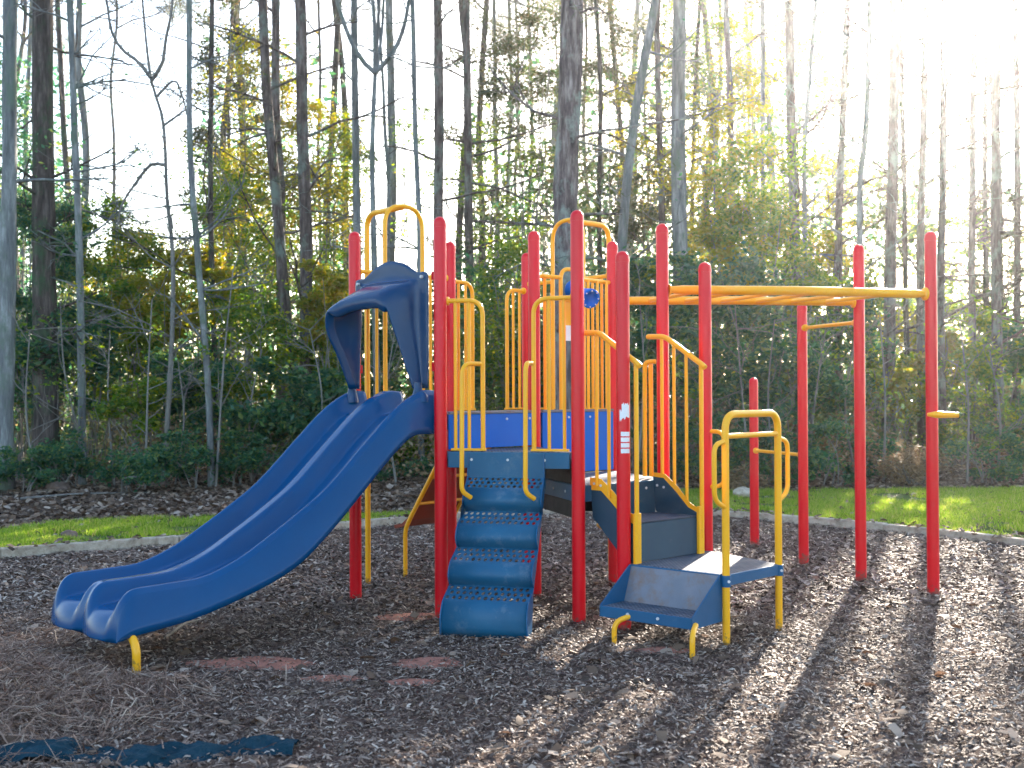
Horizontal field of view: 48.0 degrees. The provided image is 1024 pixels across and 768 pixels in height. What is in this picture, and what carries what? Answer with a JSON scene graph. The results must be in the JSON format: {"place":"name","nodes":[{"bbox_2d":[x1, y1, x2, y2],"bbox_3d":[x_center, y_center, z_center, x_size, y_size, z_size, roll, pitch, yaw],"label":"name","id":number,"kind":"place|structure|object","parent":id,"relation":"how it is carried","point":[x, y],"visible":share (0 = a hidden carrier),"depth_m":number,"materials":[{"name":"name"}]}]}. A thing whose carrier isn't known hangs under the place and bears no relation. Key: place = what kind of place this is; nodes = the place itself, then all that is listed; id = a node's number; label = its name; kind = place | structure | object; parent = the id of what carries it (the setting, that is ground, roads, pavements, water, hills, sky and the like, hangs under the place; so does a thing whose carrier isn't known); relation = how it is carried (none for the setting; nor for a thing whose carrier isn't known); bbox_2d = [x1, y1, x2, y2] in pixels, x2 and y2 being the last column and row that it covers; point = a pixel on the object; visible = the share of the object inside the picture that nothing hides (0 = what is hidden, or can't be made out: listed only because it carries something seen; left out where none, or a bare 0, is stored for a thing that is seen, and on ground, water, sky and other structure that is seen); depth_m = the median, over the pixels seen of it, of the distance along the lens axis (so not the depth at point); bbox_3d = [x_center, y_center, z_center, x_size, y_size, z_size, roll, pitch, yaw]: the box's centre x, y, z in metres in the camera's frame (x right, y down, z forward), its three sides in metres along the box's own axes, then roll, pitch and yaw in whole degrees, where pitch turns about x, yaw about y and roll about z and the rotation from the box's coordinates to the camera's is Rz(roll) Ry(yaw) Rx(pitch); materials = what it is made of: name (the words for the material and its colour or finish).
{"place":"outdoors","nodes":[
{"label":"outdoors","id":0,"kind":"place"},
{"bbox_2d":[0,0,1023,396],"label":"sky","id":1,"kind":"structure","parent":0,"point":[130,110],"materials":[{"name":"white"}]},
{"bbox_2d":[2,397,1022,524],"bbox_3d":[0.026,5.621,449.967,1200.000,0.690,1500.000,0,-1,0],"label":"ground","id":2,"kind":"structure","parent":0,"point":[225,500],"depth_m":18.31,"materials":[{"name":"soil"}]},
{"bbox_2d":[0,444,62,492],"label":"shrub","id":3,"kind":"object","parent":2,"relation":"on","point":[41,475],"visible":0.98,"depth_m":18.33,"materials":[{"name":"green plant"}]},
{"bbox_2d":[0,186,113,468],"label":"tree","id":4,"kind":"object","parent":2,"relation":"on","point":[24,220],"visible":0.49,"depth_m":21.06,"materials":[{"name":"green plant"}]},
{"bbox_2d":[0,0,118,493],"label":"tree","id":5,"kind":"object","parent":2,"relation":"on","point":[8,219],"visible":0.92,"depth_m":18.74,"materials":[{"name":"grey plant"}]},
{"bbox_2d":[0,0,125,446],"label":"pine tree","id":6,"kind":"object","parent":2,"relation":"on","point":[64,141],"visible":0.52,"depth_m":34.21,"materials":[{"name":"brown plant"}]},
{"bbox_2d":[21,424,107,486],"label":"shrub","id":7,"kind":"object","parent":2,"relation":"on","point":[78,464],"visible":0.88,"depth_m":18.90,"materials":[{"name":"green plant"}]},
{"bbox_2d":[14,293,138,480],"bbox_3d":[-8.135,0.088,20.925,2.371,3.486,1.927,0,-1,-28],"label":"shrub","id":8,"kind":"object","parent":2,"relation":"on","point":[68,349],"visible":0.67,"depth_m":20.66,"materials":[{"name":"green plant"}]},
{"bbox_2d":[0,0,162,482],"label":"tree","id":9,"kind":"object","parent":2,"relation":"on","point":[43,211],"visible":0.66,"depth_m":20.40,"materials":[{"name":"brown plant"}]},
{"bbox_2d":[1,0,186,484],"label":"tree","id":10,"kind":"object","parent":2,"relation":"on","point":[78,256],"visible":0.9,"depth_m":19.56,"materials":[{"name":"grey plant"}]},
{"bbox_2d":[17,0,192,443],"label":"pine tree","id":11,"kind":"object","parent":2,"relation":"on","point":[84,118],"visible":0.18,"depth_m":35.33,"materials":[{"name":"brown plant"}]},
{"bbox_2d":[68,258,144,477],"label":"shrub","id":12,"kind":"object","parent":2,"relation":"on","point":[125,287],"visible":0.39,"depth_m":21.54,"materials":[{"name":"green plant"}]},
{"bbox_2d":[59,181,169,469],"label":"tree","id":13,"kind":"object","parent":2,"relation":"on","point":[138,261],"visible":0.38,"depth_m":23.00,"materials":[{"name":"green plant"}]},
{"bbox_2d":[28,0,208,349],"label":"pine tree","id":14,"kind":"object","parent":2,"relation":"on","point":[114,173],"visible":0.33,"depth_m":46.52,"materials":[{"name":"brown plant"}]},
{"bbox_2d":[60,291,193,464],"bbox_3d":[-7.286,-0.058,22.104,2.469,3.799,2.717,0,-1,21],"label":"shrub","id":15,"kind":"object","parent":2,"relation":"on","point":[129,364],"visible":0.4,"depth_m":21.78,"materials":[{"name":"green plant"}]},
{"bbox_2d":[86,442,174,494],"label":"shrub","id":16,"kind":"object","parent":2,"relation":"on","point":[137,467],"visible":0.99,"depth_m":18.07,"materials":[{"name":"green plant"}]},
{"bbox_2d":[58,214,205,454],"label":"tree","id":17,"kind":"object","parent":2,"relation":"on","point":[155,264],"visible":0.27,"depth_m":23.43,"materials":[{"name":"green plant"}]},
{"bbox_2d":[90,376,177,486],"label":"shrub","id":18,"kind":"object","parent":2,"relation":"on","point":[128,404],"visible":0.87,"depth_m":19.37,"materials":[{"name":"green plant"}]},
{"bbox_2d":[106,266,197,473],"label":"shrub","id":19,"kind":"object","parent":2,"relation":"on","point":[143,281],"visible":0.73,"depth_m":21.62,"materials":[{"name":"green plant"}]},
{"bbox_2d":[1,0,320,480],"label":"tree","id":20,"kind":"object","parent":2,"relation":"on","point":[164,176],"visible":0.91,"depth_m":19.51,"materials":[{"name":"grey plant"}]},
{"bbox_2d":[66,0,297,469],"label":"pine tree","id":21,"kind":"object","parent":2,"relation":"on","point":[210,139],"visible":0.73,"depth_m":21.50,"materials":[{"name":"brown plant"}]},
{"bbox_2d":[81,0,284,486],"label":"tree","id":22,"kind":"object","parent":2,"relation":"on","point":[201,289],"visible":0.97,"depth_m":19.18,"materials":[{"name":"grey plant"}]},
{"bbox_2d":[151,423,219,491],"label":"shrub","id":23,"kind":"object","parent":2,"relation":"on","point":[200,456],"visible":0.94,"depth_m":18.72,"materials":[{"name":"green plant"}]},
{"bbox_2d":[134,337,247,461],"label":"shrub","id":24,"kind":"object","parent":2,"relation":"on","point":[192,400],"visible":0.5,"depth_m":20.96,"materials":[{"name":"green plant"}]},
{"bbox_2d":[155,242,241,474],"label":"shrub","id":25,"kind":"object","parent":2,"relation":"on","point":[220,272],"visible":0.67,"depth_m":21.37,"materials":[{"name":"green plant"}]},
{"bbox_2d":[0,509,411,546],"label":"grass","id":26,"kind":"structure","parent":2,"relation":"on","point":[109,526],"depth_m":13.34,"materials":[{"name":"green plant"}]},
{"bbox_2d":[128,140,299,455],"bbox_3d":[-6.014,-1.722,25.159,3.248,7.170,3.433,0,-1,20],"label":"tree","id":27,"kind":"object","parent":2,"relation":"on","point":[224,198],"visible":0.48,"depth_m":24.82,"materials":[{"name":"green plant"}]},
{"bbox_2d":[175,0,288,439],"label":"tree","id":28,"kind":"object","parent":2,"relation":"on","point":[241,109],"visible":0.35,"depth_m":29.00,"materials":[{"name":"green plant"}]},
{"bbox_2d":[203,424,271,487],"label":"shrub","id":29,"kind":"object","parent":2,"relation":"on","point":[233,463],"visible":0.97,"depth_m":19.10,"materials":[{"name":"green plant"}]},
{"bbox_2d":[187,278,307,473],"bbox_3d":[-4.873,-0.140,21.655,2.317,3.829,2.504,0,-1,0],"label":"shrub","id":30,"kind":"object","parent":2,"relation":"on","point":[269,307],"visible":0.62,"depth_m":21.40,"materials":[{"name":"green plant"}]},
{"bbox_2d":[166,17,350,461],"bbox_3d":[-5.896,-3.358,27.023,4.146,10.432,3.660,0,-1,0],"label":"tree","id":31,"kind":"object","parent":2,"relation":"on","point":[312,106],"visible":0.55,"depth_m":26.80,"materials":[{"name":"green plant"}]},
{"bbox_2d":[191,355,328,483],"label":"shrub","id":32,"kind":"object","parent":2,"relation":"on","point":[260,416],"visible":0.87,"depth_m":19.66,"materials":[{"name":"green plant"}]},
{"bbox_2d":[167,0,366,454],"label":"pine tree","id":33,"kind":"object","parent":2,"relation":"on","point":[275,10],"visible":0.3,"depth_m":25.00,"materials":[{"name":"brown plant"}]},
{"bbox_2d":[180,0,411,434],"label":"pine tree","id":34,"kind":"object","parent":2,"relation":"on","point":[305,186],"visible":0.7,"depth_m":22.49,"materials":[{"name":"grey plant"}]},
{"bbox_2d":[176,0,415,436],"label":"pine tree","id":35,"kind":"object","parent":2,"relation":"on","point":[276,200],"visible":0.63,"depth_m":22.97,"materials":[{"name":"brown plant"}]},
{"bbox_2d":[263,363,347,457],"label":"shrub","id":36,"kind":"object","parent":2,"relation":"on","point":[311,395],"visible":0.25,"depth_m":20.05,"materials":[{"name":"green plant"}]},
{"bbox_2d":[295,258,348,371],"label":"shrub","id":37,"kind":"object","parent":2,"relation":"on","point":[333,287],"visible":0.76,"depth_m":21.67,"materials":[{"name":"green plant"}]},
{"bbox_2d":[286,92,382,364],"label":"tree","id":38,"kind":"object","parent":2,"relation":"on","point":[331,230],"visible":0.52,"depth_m":28.11,"materials":[{"name":"green plant"}]},
{"bbox_2d":[309,106,382,296],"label":"tree","id":39,"kind":"object","parent":2,"relation":"on","point":[344,252],"visible":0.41,"depth_m":28.98,"materials":[{"name":"green plant"}]},
{"bbox_2d":[320,0,401,390],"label":"tree","id":40,"kind":"object","parent":2,"relation":"on","point":[353,78],"visible":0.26,"depth_m":23.46,"materials":[{"name":"grey plant"}]},
{"bbox_2d":[335,0,409,468],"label":"tree","id":41,"kind":"object","parent":2,"relation":"on","point":[376,68],"visible":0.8,"depth_m":22.03,"materials":[{"name":"grey plant"}]},
{"bbox_2d":[287,0,480,471],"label":"tree","id":42,"kind":"object","parent":2,"relation":"on","point":[414,110],"visible":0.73,"depth_m":21.55,"materials":[{"name":"grey plant"}]},
{"bbox_2d":[341,0,485,381],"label":"pine tree","id":43,"kind":"object","parent":2,"relation":"on","point":[390,64],"visible":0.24,"depth_m":32.61,"materials":[{"name":"grey plant"}]},
{"bbox_2d":[318,0,622,400],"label":"pine tree","id":44,"kind":"object","parent":2,"relation":"on","point":[469,221],"visible":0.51,"depth_m":25.50,"materials":[{"name":"grey plant"}]},
{"bbox_2d":[367,0,597,270],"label":"pine tree","id":45,"kind":"object","parent":2,"relation":"on","point":[438,159],"visible":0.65,"depth_m":24.49,"materials":[{"name":"grey plant"}]},
{"bbox_2d":[425,0,540,409],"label":"tree","id":46,"kind":"object","parent":2,"relation":"on","point":[501,72],"visible":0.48,"depth_m":30.94,"materials":[{"name":"green plant"}]},
{"bbox_2d":[424,113,552,410],"bbox_3d":[-0.357,-2.561,29.159,3.225,8.719,3.045,0,-1,18],"label":"tree","id":47,"kind":"object","parent":2,"relation":"on","point":[495,144],"visible":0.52,"depth_m":28.93,"materials":[{"name":"green plant"}]},
{"bbox_2d":[456,234,549,447],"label":"shrub","id":48,"kind":"object","parent":2,"relation":"on","point":[498,362],"visible":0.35,"depth_m":22.28,"materials":[{"name":"green plant"}]},
{"bbox_2d":[451,2,560,251],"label":"tree","id":49,"kind":"object","parent":2,"relation":"on","point":[528,20],"visible":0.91,"depth_m":28.08,"materials":[{"name":"green plant"}]},
{"bbox_2d":[0,513,1023,767],"bbox_3d":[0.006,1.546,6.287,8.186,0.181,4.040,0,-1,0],"label":"mulch","id":50,"kind":"object","parent":2,"relation":"on","point":[641,748],"visible":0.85,"depth_m":6.05,"materials":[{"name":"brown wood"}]},
{"bbox_2d":[0,734,299,767],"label":"weed fabric","id":51,"kind":"object","parent":50,"relation":"on","point":[142,754],"visible":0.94,"depth_m":4.94,"materials":[{"name":"blue fabric"}]},
{"bbox_2d":[0,605,436,767],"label":"pine straw","id":52,"kind":"object","parent":50,"relation":"on","point":[28,679],"visible":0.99,"depth_m":5.84,"materials":[{"name":"brown plant"}]},
{"bbox_2d":[51,204,958,674],"bbox_3d":[0.246,0.176,8.565,6.851,3.210,4.081,0,-1,-25],"label":"play structure","id":53,"kind":"object","parent":50,"relation":"on","point":[289,508],"visible":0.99,"depth_m":7.97,"materials":[{"name":"red paint"}]},
{"bbox_2d":[0,511,1023,609],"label":"mulch","id":54,"kind":"object","parent":50,"relation":"on","point":[902,584],"visible":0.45,"depth_m":10.05,"materials":[{"name":"brown wood"}]},
{"bbox_2d":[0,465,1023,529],"bbox_3d":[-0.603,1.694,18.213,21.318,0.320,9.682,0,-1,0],"label":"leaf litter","id":55,"kind":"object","parent":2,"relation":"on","point":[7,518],"visible":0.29,"depth_m":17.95,"materials":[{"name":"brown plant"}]},
{"bbox_2d":[0,24,1023,453],"bbox_3d":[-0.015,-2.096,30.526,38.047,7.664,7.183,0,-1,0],"label":"woods","id":56,"kind":"object","parent":2,"relation":"on","point":[496,227],"visible":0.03,"depth_m":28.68,"materials":[{"name":"green plant"}]},
{"bbox_2d":[14,305,1023,476],"bbox_3d":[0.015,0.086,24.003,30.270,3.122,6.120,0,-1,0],"label":"undergrowth","id":57,"kind":"object","parent":2,"relation":"on","point":[907,436],"visible":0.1,"depth_m":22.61,"materials":[{"name":"green plant"}]},
{"bbox_2d":[496,0,587,441],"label":"tree","id":58,"kind":"object","parent":2,"relation":"on","point":[536,66],"visible":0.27,"depth_m":31.92,"materials":[{"name":"green plant"}]},
{"bbox_2d":[506,0,671,381],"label":"pine tree","id":59,"kind":"object","parent":2,"relation":"on","point":[600,167],"visible":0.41,"depth_m":28.01,"materials":[{"name":"green plant"}]},
{"bbox_2d":[535,0,665,274],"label":"tree","id":60,"kind":"object","parent":2,"relation":"on","point":[584,77],"visible":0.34,"depth_m":31.77,"materials":[{"name":"green plant"}]},
{"bbox_2d":[543,0,670,307],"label":"tree","id":61,"kind":"object","parent":2,"relation":"on","point":[618,44],"visible":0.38,"depth_m":30.97,"materials":[{"name":"green plant"}]},
{"bbox_2d":[477,0,739,470],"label":"tree","id":62,"kind":"object","parent":2,"relation":"on","point":[642,75],"visible":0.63,"depth_m":21.47,"materials":[{"name":"grey plant"}]},
{"bbox_2d":[467,0,794,409],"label":"tree","id":63,"kind":"object","parent":2,"relation":"on","point":[565,188],"visible":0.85,"depth_m":20.83,"materials":[{"name":"grey plant"}]},
{"bbox_2d":[594,246,683,473],"bbox_3d":[2.367,-0.409,21.256,1.811,4.296,1.783,0,-1,0],"label":"shrub","id":64,"kind":"object","parent":2,"relation":"on","point":[633,270],"visible":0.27,"depth_m":21.14,"materials":[{"name":"green plant"}]},
{"bbox_2d":[587,154,698,458],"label":"tree","id":65,"kind":"object","parent":2,"relation":"on","point":[635,224],"visible":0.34,"depth_m":26.73,"materials":[{"name":"green plant"}]},
{"bbox_2d":[596,33,693,449],"bbox_3d":[3.585,-3.605,30.114,2.644,10.930,2.606,0,-1,0],"label":"tree","id":66,"kind":"object","parent":2,"relation":"on","point":[653,147],"visible":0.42,"depth_m":30.00,"materials":[{"name":"green plant"}]},
{"bbox_2d":[593,0,765,255],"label":"pine tree","id":67,"kind":"object","parent":2,"relation":"on","point":[659,135],"visible":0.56,"depth_m":26.02,"materials":[{"name":"brown plant"}]},
{"bbox_2d":[604,247,765,478],"bbox_3d":[3.072,-0.380,20.823,2.592,4.263,2.872,0,-1,-33],"label":"shrub","id":68,"kind":"object","parent":2,"relation":"on","point":[689,276],"visible":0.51,"depth_m":20.47,"materials":[{"name":"green plant"}]},
{"bbox_2d":[632,0,737,453],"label":"tree","id":69,"kind":"object","parent":2,"relation":"on","point":[710,77],"visible":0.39,"depth_m":30.05,"materials":[{"name":"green plant"}]},
{"bbox_2d":[652,0,723,469],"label":"tree","id":70,"kind":"object","parent":2,"relation":"on","point":[679,230],"visible":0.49,"depth_m":22.16,"materials":[{"name":"grey plant"}]},
{"bbox_2d":[632,0,769,376],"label":"tree","id":71,"kind":"object","parent":2,"relation":"on","point":[737,33],"visible":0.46,"depth_m":30.86,"materials":[{"name":"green plant"}]},
{"bbox_2d":[642,81,815,462],"bbox_3d":[4.596,-2.328,24.439,3.702,8.114,3.304,0,-1,-20],"label":"tree","id":72,"kind":"object","parent":2,"relation":"on","point":[724,118],"visible":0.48,"depth_m":24.22,"materials":[{"name":"green plant"}]},
{"bbox_2d":[670,241,820,476],"bbox_3d":[4.438,-0.433,21.387,2.638,4.370,2.568,-1,-1,25],"label":"shrub","id":73,"kind":"object","parent":2,"relation":"on","point":[754,269],"visible":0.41,"depth_m":21.02,"materials":[{"name":"green plant"}]},
{"bbox_2d":[702,6,817,363],"bbox_3d":[6.460,-4.039,30.115,3.004,11.797,2.952,0,-1,0],"label":"tree","id":74,"kind":"object","parent":2,"relation":"on","point":[739,75],"visible":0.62,"depth_m":29.70,"materials":[{"name":"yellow plant"}]},
{"bbox_2d":[691,120,854,459],"bbox_3d":[5.219,-1.848,23.641,3.567,7.166,3.616,0,-1,0],"label":"tree","id":75,"kind":"object","parent":2,"relation":"on","point":[735,175],"visible":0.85,"depth_m":23.19,"materials":[{"name":"green plant"}]},
{"bbox_2d":[727,332,865,478],"bbox_3d":[4.979,0.422,20.226,2.337,2.642,2.313,0,-1,0],"label":"shrub","id":76,"kind":"object","parent":2,"relation":"on","point":[824,385],"visible":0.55,"depth_m":19.97,"materials":[{"name":"green plant"}]},
{"bbox_2d":[707,0,902,433],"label":"tree","id":77,"kind":"object","parent":2,"relation":"on","point":[803,191],"visible":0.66,"depth_m":24.04,"materials":[{"name":"brown plant"}]},
{"bbox_2d":[768,35,884,417],"bbox_3d":[8.055,-3.682,29.915,3.276,10.973,2.596,-1,-1,36],"label":"tree","id":78,"kind":"object","parent":2,"relation":"on","point":[821,84],"visible":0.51,"depth_m":29.92,"materials":[{"name":"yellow plant"}]},
{"bbox_2d":[751,0,902,433],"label":"pine tree","id":79,"kind":"object","parent":2,"relation":"on","point":[789,46],"visible":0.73,"depth_m":24.46,"materials":[{"name":"grey plant"}]},
{"bbox_2d":[782,413,874,488],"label":"shrub","id":80,"kind":"object","parent":2,"relation":"on","point":[817,455],"visible":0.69,"depth_m":18.90,"materials":[{"name":"green plant"}]},
{"bbox_2d":[783,153,877,446],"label":"tree","id":81,"kind":"object","parent":2,"relation":"on","point":[832,196],"visible":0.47,"depth_m":26.98,"materials":[{"name":"yellow plant"}]},
{"bbox_2d":[789,271,898,456],"bbox_3d":[6.956,-0.334,24.466,2.411,4.116,2.323,0,-1,23],"label":"shrub","id":82,"kind":"object","parent":2,"relation":"on","point":[870,333],"visible":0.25,"depth_m":24.14,"materials":[{"name":"green plant"}]},
{"bbox_2d":[758,0,933,461],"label":"pine tree","id":83,"kind":"object","parent":2,"relation":"on","point":[839,242],"visible":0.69,"depth_m":25.49,"materials":[{"name":"brown plant"}]},
{"bbox_2d":[754,0,1015,462],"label":"tree","id":84,"kind":"object","parent":2,"relation":"on","point":[860,217],"visible":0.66,"depth_m":22.79,"materials":[{"name":"brown plant"}]},
{"bbox_2d":[806,0,985,450],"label":"pine tree","id":85,"kind":"object","parent":2,"relation":"on","point":[890,273],"visible":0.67,"depth_m":24.41,"materials":[{"name":"grey plant"}]},
{"bbox_2d":[817,0,1005,446],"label":"tree","id":86,"kind":"object","parent":2,"relation":"on","point":[904,265],"visible":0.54,"depth_m":26.95,"materials":[{"name":"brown plant"}]},
{"bbox_2d":[871,442,957,487],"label":"shrub","id":87,"kind":"object","parent":2,"relation":"on","point":[906,464],"visible":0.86,"depth_m":19.05,"materials":[{"name":"green plant"}]},
{"bbox_2d":[816,0,1023,460],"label":"pine tree","id":88,"kind":"object","parent":2,"relation":"on","point":[919,253],"visible":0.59,"depth_m":25.97,"materials":[{"name":"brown plant"}]},
{"bbox_2d":[835,0,1023,463],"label":"pine tree","id":89,"kind":"object","parent":2,"relation":"on","point":[975,92],"visible":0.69,"depth_m":24.96,"materials":[{"name":"brown plant"}]},
{"bbox_2d":[858,0,1023,466],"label":"pine tree","id":90,"kind":"object","parent":2,"relation":"on","point":[943,153],"visible":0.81,"depth_m":23.93,"materials":[{"name":"grey plant"}]},
{"bbox_2d":[875,0,1023,464],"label":"pine tree","id":91,"kind":"object","parent":2,"relation":"on","point":[996,225],"visible":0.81,"depth_m":23.48,"materials":[{"name":"brown plant"}]},
{"bbox_2d":[905,334,1023,466],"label":"shrub","id":92,"kind":"object","parent":2,"relation":"on","point":[977,368],"visible":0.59,"depth_m":23.45,"materials":[{"name":"green plant"}]},
{"bbox_2d":[930,0,1023,450],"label":"tree","id":93,"kind":"object","parent":2,"relation":"on","point":[985,284],"visible":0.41,"depth_m":28.99,"materials":[{"name":"brown plant"}]},
{"bbox_2d":[938,421,1023,485],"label":"shrub","id":94,"kind":"object","parent":2,"relation":"on","point":[1002,470],"visible":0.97,"depth_m":19.45,"materials":[{"name":"green plant"}]},
{"bbox_2d":[957,0,1023,450],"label":"pine tree","id":95,"kind":"object","parent":2,"relation":"on","point":[1017,270],"visible":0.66,"depth_m":25.99,"materials":[{"name":"grey plant"}]},
{"bbox_2d":[2,485,1023,540],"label":"lawn","id":96,"kind":"structure","parent":0,"point":[899,495],"depth_m":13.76,"materials":[{"name":"plant"}]},
{"bbox_2d":[0,535,178,558],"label":"border timber","id":97,"kind":"object","parent":96,"relation":"on","point":[41,549],"visible":0.53,"depth_m":11.54,"materials":[{"name":"grey wood"}]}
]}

